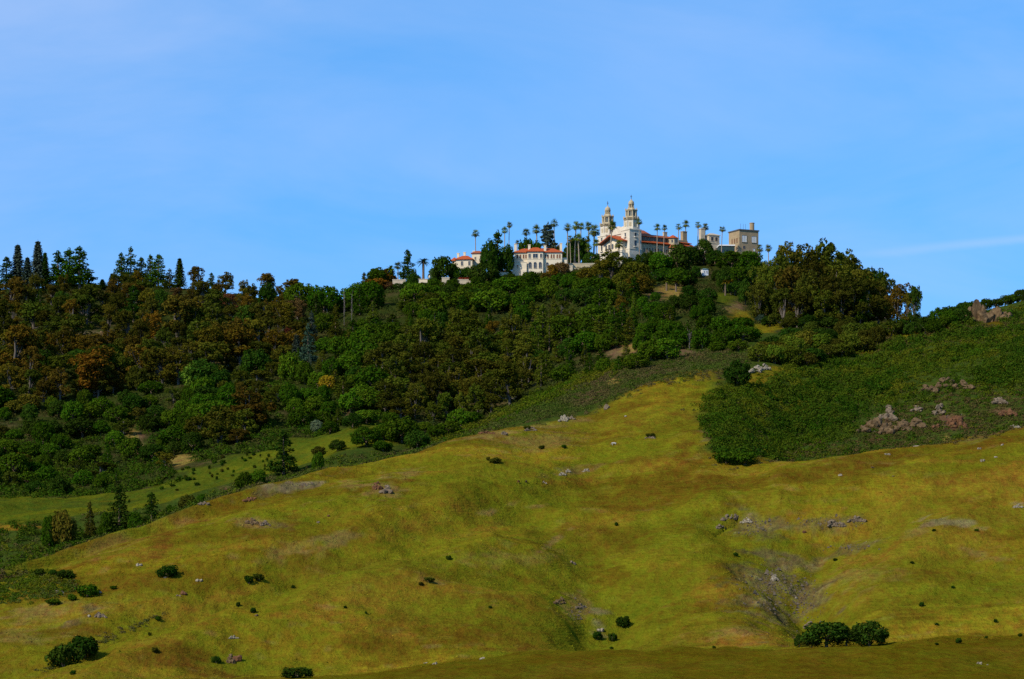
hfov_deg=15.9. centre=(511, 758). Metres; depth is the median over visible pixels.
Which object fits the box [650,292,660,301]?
bush
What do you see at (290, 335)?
eucalyptus tree
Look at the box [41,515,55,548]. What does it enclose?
bush
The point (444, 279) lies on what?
terrace wall
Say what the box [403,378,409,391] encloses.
eucalyptus tree
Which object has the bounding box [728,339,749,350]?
oak tree
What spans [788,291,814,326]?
eucalyptus tree
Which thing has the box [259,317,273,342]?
eucalyptus tree
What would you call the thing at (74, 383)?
eucalyptus tree
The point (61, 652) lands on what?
shrub
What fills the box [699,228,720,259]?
tower house
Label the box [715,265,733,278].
oak tree
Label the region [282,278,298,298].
eucalyptus tree
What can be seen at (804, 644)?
oak tree
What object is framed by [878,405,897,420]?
rock outcrop
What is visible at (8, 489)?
woodland edge scrub
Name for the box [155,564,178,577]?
shrub
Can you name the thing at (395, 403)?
eucalyptus tree
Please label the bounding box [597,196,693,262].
castle
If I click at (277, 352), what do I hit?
eucalyptus tree
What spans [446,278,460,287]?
bush
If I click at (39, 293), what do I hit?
pine tree
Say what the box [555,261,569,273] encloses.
bush
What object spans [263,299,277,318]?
eucalyptus tree
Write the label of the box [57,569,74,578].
shrub
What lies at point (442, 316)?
oak tree
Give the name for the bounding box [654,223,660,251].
fan palm
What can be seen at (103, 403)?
oak tree
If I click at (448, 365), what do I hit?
eucalyptus tree
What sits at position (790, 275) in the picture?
eucalyptus tree
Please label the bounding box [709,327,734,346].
oak tree
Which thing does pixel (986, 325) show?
dry scrub
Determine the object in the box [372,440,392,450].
bush
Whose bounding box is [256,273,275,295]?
eucalyptus tree
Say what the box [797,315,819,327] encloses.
bush
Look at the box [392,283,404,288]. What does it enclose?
bush
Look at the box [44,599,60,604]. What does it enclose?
shrub
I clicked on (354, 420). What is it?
oak tree
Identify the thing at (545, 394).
ridge thicket
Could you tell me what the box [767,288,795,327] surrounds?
eucalyptus tree
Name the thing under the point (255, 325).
eucalyptus tree
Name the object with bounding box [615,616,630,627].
shrub
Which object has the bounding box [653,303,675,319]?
oak tree
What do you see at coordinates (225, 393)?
oak tree
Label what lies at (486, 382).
eucalyptus tree
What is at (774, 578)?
rock outcrop
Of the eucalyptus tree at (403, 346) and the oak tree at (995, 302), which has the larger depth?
the eucalyptus tree at (403, 346)
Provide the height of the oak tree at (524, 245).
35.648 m
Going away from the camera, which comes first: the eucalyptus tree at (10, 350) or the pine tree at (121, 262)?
the eucalyptus tree at (10, 350)
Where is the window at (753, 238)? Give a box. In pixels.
[751,236,756,242]
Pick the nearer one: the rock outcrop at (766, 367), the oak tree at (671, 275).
the rock outcrop at (766, 367)
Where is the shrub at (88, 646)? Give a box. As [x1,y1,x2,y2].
[65,635,99,656]
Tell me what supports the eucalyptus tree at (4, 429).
on the hills
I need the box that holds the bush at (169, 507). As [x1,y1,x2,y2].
[165,505,175,511]
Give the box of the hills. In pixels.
[0,262,1023,678]
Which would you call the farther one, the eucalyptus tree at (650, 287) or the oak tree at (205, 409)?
the eucalyptus tree at (650, 287)
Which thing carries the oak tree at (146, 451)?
on the hills
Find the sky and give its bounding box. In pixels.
[0,0,1023,317]
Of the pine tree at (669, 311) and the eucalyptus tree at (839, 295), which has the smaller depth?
the pine tree at (669, 311)
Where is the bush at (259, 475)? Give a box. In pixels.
[249,469,266,482]
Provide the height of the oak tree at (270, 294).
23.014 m
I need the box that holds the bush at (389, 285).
[381,281,394,288]
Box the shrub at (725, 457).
[712,451,736,463]
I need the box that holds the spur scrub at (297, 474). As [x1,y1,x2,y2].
[0,417,502,570]
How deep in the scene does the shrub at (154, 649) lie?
1451.84 m
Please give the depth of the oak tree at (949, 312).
2067.80 m
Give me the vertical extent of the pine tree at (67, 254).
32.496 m
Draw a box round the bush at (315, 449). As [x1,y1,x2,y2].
[311,446,325,454]
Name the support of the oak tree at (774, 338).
on the hills
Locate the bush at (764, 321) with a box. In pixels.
[761,315,777,326]
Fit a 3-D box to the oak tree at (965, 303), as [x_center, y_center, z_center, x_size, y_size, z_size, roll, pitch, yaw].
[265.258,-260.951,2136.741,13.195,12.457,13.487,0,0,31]
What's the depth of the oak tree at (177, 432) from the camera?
2066.90 m
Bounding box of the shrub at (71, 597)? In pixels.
[67,594,76,600]
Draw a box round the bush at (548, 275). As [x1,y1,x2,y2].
[540,273,553,278]
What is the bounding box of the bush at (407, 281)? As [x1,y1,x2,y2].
[403,279,417,285]
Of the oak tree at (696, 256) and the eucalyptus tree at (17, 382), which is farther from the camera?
the oak tree at (696, 256)
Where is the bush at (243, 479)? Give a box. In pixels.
[234,472,254,487]
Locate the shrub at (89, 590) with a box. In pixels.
[74,584,100,596]
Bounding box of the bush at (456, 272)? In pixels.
[451,267,465,277]
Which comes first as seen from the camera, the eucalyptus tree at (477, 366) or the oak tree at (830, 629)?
the oak tree at (830, 629)
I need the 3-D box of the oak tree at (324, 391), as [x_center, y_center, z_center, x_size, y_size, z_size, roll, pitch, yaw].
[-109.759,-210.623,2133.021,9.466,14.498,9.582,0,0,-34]
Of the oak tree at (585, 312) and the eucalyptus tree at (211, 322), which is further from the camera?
the eucalyptus tree at (211, 322)
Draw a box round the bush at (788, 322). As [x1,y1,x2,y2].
[779,317,798,327]
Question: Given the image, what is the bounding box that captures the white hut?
[700,268,708,275]
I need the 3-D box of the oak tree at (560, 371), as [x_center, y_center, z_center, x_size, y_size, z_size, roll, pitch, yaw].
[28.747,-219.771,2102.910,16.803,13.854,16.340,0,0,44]
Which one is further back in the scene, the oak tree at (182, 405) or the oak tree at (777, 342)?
the oak tree at (182, 405)
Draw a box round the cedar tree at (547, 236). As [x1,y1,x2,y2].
[540,222,557,248]
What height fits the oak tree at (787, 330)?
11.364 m
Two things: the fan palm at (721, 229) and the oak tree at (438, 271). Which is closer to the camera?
the oak tree at (438, 271)
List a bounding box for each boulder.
[232,655,241,661]
[867,417,882,427]
[1000,312,1012,318]
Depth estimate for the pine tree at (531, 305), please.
2379.29 m
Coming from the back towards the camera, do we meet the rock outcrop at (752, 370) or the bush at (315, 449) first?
the rock outcrop at (752, 370)
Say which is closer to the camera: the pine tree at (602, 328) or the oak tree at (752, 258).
the pine tree at (602, 328)
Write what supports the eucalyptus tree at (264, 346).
on the hills
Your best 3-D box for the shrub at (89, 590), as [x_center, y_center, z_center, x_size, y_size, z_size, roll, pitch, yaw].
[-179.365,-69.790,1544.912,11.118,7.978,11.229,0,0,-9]
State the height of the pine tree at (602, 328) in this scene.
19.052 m
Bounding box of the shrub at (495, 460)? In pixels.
[489,457,501,462]
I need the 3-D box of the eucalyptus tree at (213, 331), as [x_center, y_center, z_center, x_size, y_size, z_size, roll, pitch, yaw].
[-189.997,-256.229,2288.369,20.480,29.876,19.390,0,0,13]
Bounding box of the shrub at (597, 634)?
[593,631,602,639]
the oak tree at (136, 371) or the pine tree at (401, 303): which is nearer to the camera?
the oak tree at (136, 371)
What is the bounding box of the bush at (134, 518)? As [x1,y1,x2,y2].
[127,511,141,527]
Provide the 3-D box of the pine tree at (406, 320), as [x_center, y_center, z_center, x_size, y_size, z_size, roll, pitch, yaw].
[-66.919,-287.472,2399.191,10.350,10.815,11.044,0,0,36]
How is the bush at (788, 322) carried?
on the hills
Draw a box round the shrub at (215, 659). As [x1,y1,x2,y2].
[211,656,221,662]
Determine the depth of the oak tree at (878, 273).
2644.20 m
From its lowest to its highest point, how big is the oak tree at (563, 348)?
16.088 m
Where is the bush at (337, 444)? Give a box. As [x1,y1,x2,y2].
[328,439,346,450]
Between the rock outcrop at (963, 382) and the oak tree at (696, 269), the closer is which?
the rock outcrop at (963, 382)
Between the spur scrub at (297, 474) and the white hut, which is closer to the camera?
the spur scrub at (297, 474)
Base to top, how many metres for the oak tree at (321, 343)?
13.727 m
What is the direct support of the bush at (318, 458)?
on the hills
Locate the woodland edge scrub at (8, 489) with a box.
[0,365,408,498]
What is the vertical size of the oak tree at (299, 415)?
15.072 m
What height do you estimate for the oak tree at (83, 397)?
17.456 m
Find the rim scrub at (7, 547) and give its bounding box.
[0,522,149,564]
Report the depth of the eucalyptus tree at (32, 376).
2234.12 m
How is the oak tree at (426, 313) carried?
on the hills
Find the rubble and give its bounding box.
[286,414,961,630]
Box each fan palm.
[394,261,401,278]
[470,229,479,250]
[502,227,508,246]
[507,222,511,233]
[522,228,529,237]
[533,223,542,244]
[550,218,558,238]
[563,222,571,263]
[566,235,572,262]
[571,221,579,262]
[574,233,582,262]
[578,222,584,261]
[584,243,592,251]
[585,221,591,257]
[588,224,599,253]
[593,238,599,252]
[606,220,616,252]
[615,240,623,257]
[636,218,641,254]
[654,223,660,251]
[662,225,666,251]
[675,223,681,243]
[682,220,688,230]
[695,221,702,242]
[719,226,725,251]
[756,244,762,255]
[765,243,771,261]
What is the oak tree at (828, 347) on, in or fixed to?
on the hills
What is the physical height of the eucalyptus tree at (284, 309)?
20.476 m
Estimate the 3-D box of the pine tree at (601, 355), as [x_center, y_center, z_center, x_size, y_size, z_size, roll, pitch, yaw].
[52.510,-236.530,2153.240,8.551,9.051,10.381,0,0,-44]
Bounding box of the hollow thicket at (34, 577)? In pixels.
[0,558,81,604]
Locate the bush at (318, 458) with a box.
[311,452,324,468]
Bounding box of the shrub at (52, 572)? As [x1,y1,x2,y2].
[48,569,56,575]
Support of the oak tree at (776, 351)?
on the hills
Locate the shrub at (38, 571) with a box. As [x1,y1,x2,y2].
[34,568,44,575]
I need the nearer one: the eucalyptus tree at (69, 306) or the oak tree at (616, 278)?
the eucalyptus tree at (69, 306)
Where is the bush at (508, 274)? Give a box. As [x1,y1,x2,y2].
[503,273,515,277]
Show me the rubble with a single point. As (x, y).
(761, 579)
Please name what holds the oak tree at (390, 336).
on the hills
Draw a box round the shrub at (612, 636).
[608,633,616,641]
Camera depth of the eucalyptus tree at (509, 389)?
2116.60 m
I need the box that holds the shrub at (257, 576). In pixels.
[253,573,264,580]
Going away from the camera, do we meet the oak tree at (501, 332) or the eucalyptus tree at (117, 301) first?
the oak tree at (501, 332)
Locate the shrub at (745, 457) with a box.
[731,451,757,464]
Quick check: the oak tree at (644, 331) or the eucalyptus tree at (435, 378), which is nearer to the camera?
the eucalyptus tree at (435, 378)
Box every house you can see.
[451,251,480,278]
[512,243,566,274]
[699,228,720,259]
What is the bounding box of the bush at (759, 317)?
[755,314,763,322]
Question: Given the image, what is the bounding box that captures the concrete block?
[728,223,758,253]
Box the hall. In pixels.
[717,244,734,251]
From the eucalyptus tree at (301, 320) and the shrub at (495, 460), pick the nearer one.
the shrub at (495, 460)
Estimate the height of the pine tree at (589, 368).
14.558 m
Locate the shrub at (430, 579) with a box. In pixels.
[423,577,435,581]
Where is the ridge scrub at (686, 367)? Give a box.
[418,338,757,447]
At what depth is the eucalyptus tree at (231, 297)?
2503.81 m
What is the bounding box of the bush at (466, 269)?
[461,266,470,277]
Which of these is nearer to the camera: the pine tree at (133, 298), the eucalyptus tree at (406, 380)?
the eucalyptus tree at (406, 380)
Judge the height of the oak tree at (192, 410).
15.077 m
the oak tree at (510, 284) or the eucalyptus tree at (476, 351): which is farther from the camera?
the oak tree at (510, 284)
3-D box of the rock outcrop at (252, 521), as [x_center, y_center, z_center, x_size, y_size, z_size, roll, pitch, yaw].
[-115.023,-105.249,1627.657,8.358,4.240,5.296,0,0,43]
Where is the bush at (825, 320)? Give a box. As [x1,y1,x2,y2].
[818,316,838,327]
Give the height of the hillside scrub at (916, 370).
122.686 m
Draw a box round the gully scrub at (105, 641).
[34,611,167,671]
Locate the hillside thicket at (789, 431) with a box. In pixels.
[702,307,1023,460]
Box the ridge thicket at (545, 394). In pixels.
[404,352,637,447]
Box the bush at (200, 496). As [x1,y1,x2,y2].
[196,494,207,501]
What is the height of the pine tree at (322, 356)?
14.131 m
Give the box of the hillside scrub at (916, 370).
[689,300,1023,459]
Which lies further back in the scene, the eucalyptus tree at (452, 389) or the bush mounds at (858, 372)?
the eucalyptus tree at (452, 389)
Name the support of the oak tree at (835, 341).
on the hills
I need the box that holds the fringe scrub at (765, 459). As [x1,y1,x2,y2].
[682,383,1023,469]
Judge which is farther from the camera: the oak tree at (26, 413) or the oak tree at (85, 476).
the oak tree at (26, 413)
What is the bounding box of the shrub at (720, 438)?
[715,437,725,442]
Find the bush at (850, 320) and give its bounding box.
[840,316,855,326]
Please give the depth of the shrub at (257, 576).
1565.45 m
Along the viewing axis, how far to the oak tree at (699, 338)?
2098.93 m
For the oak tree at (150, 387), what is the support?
on the hills
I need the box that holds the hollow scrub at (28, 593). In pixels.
[0,570,77,603]
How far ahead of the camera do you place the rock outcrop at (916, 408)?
1894.91 m
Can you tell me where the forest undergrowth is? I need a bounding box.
[0,260,888,494]
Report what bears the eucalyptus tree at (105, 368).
on the hills
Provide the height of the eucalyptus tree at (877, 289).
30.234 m
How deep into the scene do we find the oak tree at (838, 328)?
2109.26 m
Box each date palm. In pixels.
[415,258,432,278]
[661,279,670,290]
[671,280,680,291]
[722,279,728,295]
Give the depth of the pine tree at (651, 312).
2256.26 m
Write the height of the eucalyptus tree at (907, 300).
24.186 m
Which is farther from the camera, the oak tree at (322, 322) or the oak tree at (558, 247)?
the oak tree at (558, 247)
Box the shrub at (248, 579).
[244,575,253,583]
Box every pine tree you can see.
[0,256,17,288]
[33,289,45,303]
[46,250,66,287]
[53,248,83,285]
[61,246,97,288]
[82,500,97,538]
[105,484,130,533]
[113,252,129,284]
[118,285,148,321]
[122,246,140,282]
[135,257,150,281]
[141,492,158,523]
[144,255,156,285]
[147,254,171,285]
[159,270,175,288]
[205,272,214,294]
[239,350,248,372]
[263,430,300,473]
[297,323,318,361]
[306,310,317,338]
[308,293,321,319]
[314,350,326,369]
[327,316,344,338]
[327,370,341,389]
[331,304,340,317]
[331,375,350,399]
[332,407,342,424]
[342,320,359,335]
[350,285,368,314]
[360,273,367,283]
[366,301,381,321]
[368,318,384,331]
[386,314,402,325]
[396,294,409,308]
[397,250,416,279]
[404,312,414,325]
[408,313,413,325]
[429,308,442,342]
[444,308,457,335]
[455,295,469,314]
[483,305,493,324]
[486,229,510,272]
[507,304,514,325]
[528,301,536,317]
[528,305,540,328]
[529,352,550,386]
[533,304,550,338]
[539,319,559,349]
[549,295,557,317]
[549,340,563,362]
[550,303,561,328]
[563,344,575,369]
[578,346,590,365]
[580,320,588,340]
[582,352,594,373]
[591,315,604,335]
[592,283,607,312]
[594,349,607,361]
[602,300,613,328]
[604,307,626,336]
[605,322,630,346]
[612,356,624,370]
[616,303,628,324]
[617,316,635,341]
[618,342,630,361]
[624,275,644,305]
[627,292,640,319]
[630,308,638,327]
[646,310,655,322]
[665,307,675,320]
[683,323,691,338]
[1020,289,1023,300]
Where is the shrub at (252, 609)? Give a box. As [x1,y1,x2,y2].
[250,607,255,612]
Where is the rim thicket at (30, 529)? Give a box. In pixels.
[0,497,203,568]
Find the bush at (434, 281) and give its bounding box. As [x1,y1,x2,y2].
[427,278,440,285]
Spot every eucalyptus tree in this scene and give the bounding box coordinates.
[0,280,26,312]
[0,297,16,324]
[0,315,14,344]
[0,324,39,372]
[0,329,17,355]
[0,363,26,390]
[0,373,4,385]
[0,425,9,433]
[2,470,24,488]
[3,361,16,379]
[6,342,42,363]
[7,276,29,298]
[9,302,23,321]
[17,300,49,329]
[17,346,44,382]
[18,369,42,393]
[20,284,36,304]
[27,329,55,355]
[28,273,46,296]
[34,309,56,334]
[34,378,58,401]
[37,364,54,382]
[42,332,56,350]
[43,284,60,304]
[43,315,68,346]
[45,294,67,317]
[46,353,76,378]
[47,366,71,400]
[48,325,76,359]
[57,274,71,292]
[57,313,96,345]
[60,333,89,351]
[61,295,83,315]
[61,299,79,319]
[63,293,103,327]
[67,348,118,396]
[68,459,84,471]
[69,378,90,393]
[71,284,103,315]
[74,345,110,378]
[75,342,116,372]
[81,361,114,397]
[82,333,105,347]
[90,462,116,475]
[92,290,111,313]
[97,329,117,344]
[99,304,120,333]
[104,293,127,320]
[105,278,121,296]
[105,369,126,392]
[110,272,134,292]
[112,309,137,337]
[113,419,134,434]
[121,282,134,296]
[121,283,148,308]
[122,334,142,362]
[123,344,152,371]
[126,407,146,420]
[131,270,143,282]
[132,308,149,328]
[132,334,156,348]
[133,279,152,302]
[133,321,153,347]
[134,339,167,369]
[137,287,156,311]
[139,346,175,384]
[140,296,159,319]
[142,310,165,339]
[154,284,162,291]
[154,326,174,348]
[154,451,177,465]
[158,345,180,370]
[160,294,198,332]
[161,349,190,384]
[164,386,182,402]
[169,287,182,295]
[170,321,186,343]
[171,338,189,358]
[176,351,211,372]
[177,305,196,322]
[180,339,204,363]
[181,318,220,352]
[183,305,207,330]
[184,413,207,437]
[185,288,196,298]
[187,266,204,289]
[188,281,212,302]
[190,296,203,309]
[193,325,224,361]
[195,318,216,341]
[197,302,228,325]
[197,341,230,376]
[199,405,239,442]
[201,414,210,427]
[202,288,230,318]
[209,419,233,444]
[210,322,226,345]
[212,280,226,293]
[217,272,234,289]
[217,380,227,387]
[219,323,258,365]
[220,293,238,307]
[220,355,235,371]
[222,304,238,323]
[224,316,257,346]
[227,428,252,442]
[228,386,276,428]
[229,369,250,386]
[231,408,258,431]
[234,293,253,312]
[235,382,244,392]
[237,280,248,297]
[241,283,257,304]
[242,318,271,349]
[245,370,272,383]
[248,302,276,331]
[248,341,277,362]
[251,380,265,392]
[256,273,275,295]
[258,401,268,421]
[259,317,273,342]
[262,327,288,358]
[262,391,282,409]
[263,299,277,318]
[263,361,280,374]
[266,300,295,323]
[269,385,284,399]
[270,345,292,368]
[274,294,284,316]
[274,318,291,332]
[275,285,283,295]
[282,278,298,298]
[285,321,312,341]
[285,329,305,349]
[286,298,307,319]
[294,317,309,331]
[301,332,319,349]
[356,341,404,374]
[361,342,407,365]
[371,378,401,410]
[381,354,408,378]
[381,375,408,400]
[386,351,429,384]
[387,397,414,418]
[393,332,415,350]
[396,327,418,344]
[402,381,427,417]
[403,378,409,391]
[406,345,425,359]
[407,372,433,395]
[408,317,441,347]
[409,382,429,405]
[411,341,435,366]
[412,330,433,344]
[414,364,441,373]
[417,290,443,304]
[417,369,451,405]
[425,342,439,361]
[425,348,450,368]
[425,400,440,422]
[426,354,447,371]
[434,332,453,350]
[435,340,453,360]
[437,392,452,419]
[438,358,464,378]
[441,346,470,377]
[444,382,462,407]
[445,367,469,394]
[446,335,468,356]
[447,309,479,349]
[451,317,491,353]
[451,345,488,367]
[453,391,470,412]
[457,364,473,381]
[462,376,485,402]
[463,358,500,388]
[464,339,482,350]
[466,352,503,379]
[467,327,504,355]
[467,383,488,412]
[480,376,501,404]
[481,369,502,393]
[483,392,498,411]
[485,321,499,341]
[488,360,528,403]
[494,354,511,361]
[496,339,518,361]
[499,314,531,347]
[500,362,519,385]
[511,344,535,370]
[512,330,537,361]
[516,354,540,381]
[517,368,530,388]
[558,300,569,313]
[564,307,576,321]
[576,268,592,278]
[588,260,609,277]
[597,249,627,277]
[614,295,629,312]
[616,279,628,296]
[622,274,652,293]
[639,274,656,293]
[745,280,771,317]
[746,261,770,303]
[757,265,783,300]
[767,250,792,290]
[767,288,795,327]
[773,265,800,315]
[774,241,803,271]
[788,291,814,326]
[790,282,816,316]
[796,243,821,267]
[796,269,825,297]
[799,256,830,280]
[799,299,818,320]
[809,302,835,325]
[812,289,841,323]
[814,238,845,282]
[814,269,842,310]
[823,258,852,283]
[827,290,853,320]
[835,274,869,316]
[840,248,859,283]
[846,257,863,278]
[851,269,874,304]
[853,292,872,322]
[857,278,875,316]
[866,296,891,323]
[868,280,889,308]
[875,273,895,318]
[883,282,910,320]
[898,292,920,320]
[907,285,922,321]
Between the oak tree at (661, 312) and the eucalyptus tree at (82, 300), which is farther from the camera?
the eucalyptus tree at (82, 300)
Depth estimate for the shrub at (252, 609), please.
1502.59 m
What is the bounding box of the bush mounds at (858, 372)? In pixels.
[697,301,1023,461]
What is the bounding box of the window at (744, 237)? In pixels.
[742,235,746,241]
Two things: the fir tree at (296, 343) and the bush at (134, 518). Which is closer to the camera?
the bush at (134, 518)
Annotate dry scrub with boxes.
[786,383,1023,461]
[861,309,1023,357]
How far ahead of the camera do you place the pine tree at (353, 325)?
2352.25 m
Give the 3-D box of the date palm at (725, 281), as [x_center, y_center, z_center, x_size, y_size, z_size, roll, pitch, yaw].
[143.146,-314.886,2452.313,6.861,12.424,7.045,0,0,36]
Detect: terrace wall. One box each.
[392,279,405,283]
[418,279,427,282]
[442,277,449,284]
[458,279,470,283]
[569,263,594,268]
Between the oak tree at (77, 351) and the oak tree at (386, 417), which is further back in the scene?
the oak tree at (77, 351)
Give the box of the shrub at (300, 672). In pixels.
[281,667,314,678]
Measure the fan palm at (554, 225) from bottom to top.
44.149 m
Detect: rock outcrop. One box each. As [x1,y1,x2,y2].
[94,612,107,617]
[197,501,209,504]
[226,654,235,663]
[242,497,255,501]
[244,517,262,524]
[260,520,270,525]
[372,481,382,489]
[379,485,392,493]
[478,431,494,433]
[524,427,536,430]
[553,597,565,603]
[558,414,568,421]
[720,514,738,520]
[740,517,752,523]
[749,365,762,372]
[759,363,770,369]
[770,575,778,580]
[827,520,845,526]
[847,515,866,522]
[856,425,870,432]
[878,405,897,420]
[878,417,895,434]
[894,419,912,430]
[908,417,926,427]
[910,405,922,411]
[921,384,939,392]
[932,403,945,414]
[935,377,957,388]
[947,415,966,427]
[956,379,974,388]
[965,299,993,322]
[990,306,1006,321]
[991,397,1008,403]
[998,408,1017,416]
[1012,503,1023,507]
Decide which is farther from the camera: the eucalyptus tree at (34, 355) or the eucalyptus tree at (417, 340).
the eucalyptus tree at (417, 340)
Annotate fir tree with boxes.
[10,245,24,281]
[20,256,31,284]
[26,241,47,284]
[39,252,51,288]
[98,279,106,289]
[172,258,187,287]
[290,334,302,360]
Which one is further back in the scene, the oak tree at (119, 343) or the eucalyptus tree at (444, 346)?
the oak tree at (119, 343)
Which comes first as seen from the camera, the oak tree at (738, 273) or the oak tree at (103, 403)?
the oak tree at (103, 403)
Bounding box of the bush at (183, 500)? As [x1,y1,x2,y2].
[178,494,194,508]
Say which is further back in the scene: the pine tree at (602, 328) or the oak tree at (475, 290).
the oak tree at (475, 290)
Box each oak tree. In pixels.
[0,386,15,408]
[0,407,11,419]
[0,438,20,452]
[0,447,4,455]
[0,452,32,473]
[3,400,24,412]
[4,428,24,438]
[16,393,41,407]
[17,471,41,483]
[18,441,39,455]
[19,461,46,471]
[20,403,38,420]
[24,480,46,493]
[27,349,54,371]
[31,420,54,443]
[33,465,59,480]
[36,454,52,465]
[38,443,60,456]
[43,395,56,408]
[45,420,62,433]
[46,399,64,418]
[49,433,71,447]
[49,475,70,492]
[51,509,77,544]
[53,290,68,304]
[54,449,71,463]
[60,400,83,420]
[64,416,101,437]
[67,348,83,370]
[67,447,95,462]
[72,469,93,485]
[76,389,92,404]
[78,403,102,419]
[82,444,101,457]
[88,396,114,412]
[92,419,110,434]
[92,473,108,487]
[98,511,112,534]
[102,405,132,422]
[103,344,122,363]
[104,430,124,446]
[106,351,135,373]
[113,337,127,351]
[116,436,142,460]
[117,389,132,403]
[122,393,148,411]
[125,365,148,390]
[136,380,164,393]
[137,413,160,430]
[138,443,165,461]
[143,394,158,407]
[143,405,164,416]
[153,289,167,309]
[155,436,166,446]
[156,425,187,443]
[160,410,176,426]
[167,440,180,455]
[173,400,189,413]
[179,358,219,383]
[180,364,204,384]
[180,388,193,401]
[181,431,204,453]
[185,402,204,415]
[188,392,215,406]
[189,386,219,398]
[190,376,214,388]
[198,400,233,420]
[207,368,231,388]
[215,381,238,406]
[232,304,260,322]
[241,348,272,376]
[258,281,277,303]
[277,351,302,379]
[278,382,300,405]
[283,282,314,308]
[285,397,304,412]
[287,406,316,425]
[294,361,313,383]
[299,387,318,400]
[303,395,324,410]
[306,284,342,312]
[307,371,324,387]
[309,410,331,422]
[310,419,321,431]
[314,313,334,332]
[314,336,334,352]
[316,385,331,400]
[318,375,336,389]
[320,401,339,414]
[320,420,339,433]
[321,356,341,375]
[326,335,350,357]
[336,299,353,311]
[337,354,361,372]
[338,391,362,411]
[340,281,368,302]
[340,374,358,388]
[341,413,362,427]
[344,342,380,363]
[345,327,374,350]
[349,384,374,396]
[350,426,382,445]
[351,388,381,409]
[353,364,389,388]
[354,409,382,422]
[357,323,385,342]
[360,280,385,307]
[365,278,389,288]
[372,422,394,439]
[378,269,396,282]
[380,330,396,342]
[381,322,404,336]
[382,412,399,421]
[385,416,420,442]
[399,282,429,300]
[402,301,423,316]
[403,429,430,447]
[406,272,420,281]
[416,284,439,294]
[416,297,448,316]
[417,308,431,318]
[418,421,434,431]
[426,424,446,435]
[429,311,448,329]
[430,256,457,279]
[436,291,448,302]
[438,284,456,295]
[439,420,461,433]
[442,290,479,310]
[445,408,475,426]
[457,283,476,291]
[463,288,491,306]
[466,262,501,282]
[469,288,511,311]
[471,281,505,297]
[472,411,484,421]
[479,238,499,270]
[492,276,525,293]
[496,326,508,340]
[499,243,513,273]
[508,290,534,308]
[511,305,531,324]
[517,285,545,301]
[518,237,533,249]
[518,271,540,288]
[528,240,540,248]
[528,349,547,369]
[535,279,559,299]
[545,314,577,340]
[546,264,558,275]
[548,364,576,381]
[551,242,559,250]
[551,273,562,284]
[553,287,572,300]
[556,338,581,357]
[558,274,578,289]
[562,246,577,263]
[565,237,586,262]
[565,271,582,278]
[570,286,597,305]
[570,330,601,354]
[571,277,593,294]
[574,303,615,326]
[575,317,600,332]
[577,276,616,290]
[582,251,600,262]
[592,288,618,303]
[594,332,611,349]
[595,358,610,372]
[611,272,629,289]
[619,261,651,286]
[620,257,636,266]
[622,353,650,367]
[632,335,644,351]
[635,253,650,266]
[635,296,650,310]
[635,322,653,339]
[637,338,664,360]
[641,301,660,318]
[646,316,668,332]
[648,251,672,272]
[649,271,664,281]
[651,330,669,340]
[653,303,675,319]
[653,338,681,358]
[656,319,684,333]
[658,267,671,279]
[664,266,690,285]
[665,294,680,307]
[667,243,692,269]
[668,329,688,348]
[678,285,698,298]
[678,295,698,310]
[680,270,697,285]
[685,246,702,264]
[689,304,708,320]
[690,328,711,348]
[691,266,701,277]
[694,238,712,263]
[695,314,713,329]
[696,287,717,300]
[699,297,716,313]
[705,248,722,265]
[707,341,725,350]
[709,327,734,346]
[710,316,732,330]
[711,270,718,279]
[714,250,746,268]
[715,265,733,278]
[715,269,731,292]
[722,359,751,384]
[725,324,763,341]
[727,280,740,295]
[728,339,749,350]
[730,265,746,281]
[732,316,754,327]
[736,251,762,268]
[737,278,751,304]
[741,266,756,284]
[747,343,768,361]
[751,284,773,316]
[753,341,775,351]
[758,335,780,342]
[763,290,790,314]
[763,344,786,363]
[765,349,783,363]
[769,341,785,346]
[778,327,800,335]
[778,332,795,343]
[780,346,806,364]
[783,335,806,348]
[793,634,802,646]
[795,329,810,334]
[795,331,819,345]
[798,352,817,365]
[800,620,849,646]
[800,638,821,646]
[802,321,820,330]
[803,347,827,360]
[810,333,835,347]
[812,327,838,334]
[815,344,839,357]
[821,328,837,338]
[827,342,855,356]
[828,338,846,347]
[831,629,860,645]
[833,320,849,336]
[838,331,857,338]
[841,322,869,333]
[841,334,863,350]
[852,336,875,351]
[852,620,889,646]
[857,330,875,339]
[862,321,877,334]
[863,267,891,294]
[867,294,886,316]
[868,326,885,343]
[876,319,904,336]
[892,319,911,334]
[903,322,920,335]
[915,316,932,333]
[923,319,943,332]
[929,307,941,318]
[934,315,952,327]
[938,305,959,315]
[939,309,958,326]
[952,307,972,322]
[956,301,972,306]
[980,298,991,309]
[991,298,1003,307]
[999,295,1013,305]
[1008,294,1019,302]
[1014,289,1023,301]
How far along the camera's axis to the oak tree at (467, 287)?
2488.99 m
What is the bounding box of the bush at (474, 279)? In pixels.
[470,276,484,286]
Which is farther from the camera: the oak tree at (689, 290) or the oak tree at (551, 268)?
the oak tree at (551, 268)
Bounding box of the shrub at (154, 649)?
[152,647,159,652]
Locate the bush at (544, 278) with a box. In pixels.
[540,276,553,285]
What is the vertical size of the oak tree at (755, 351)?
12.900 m
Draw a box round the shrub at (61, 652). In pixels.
[44,643,84,666]

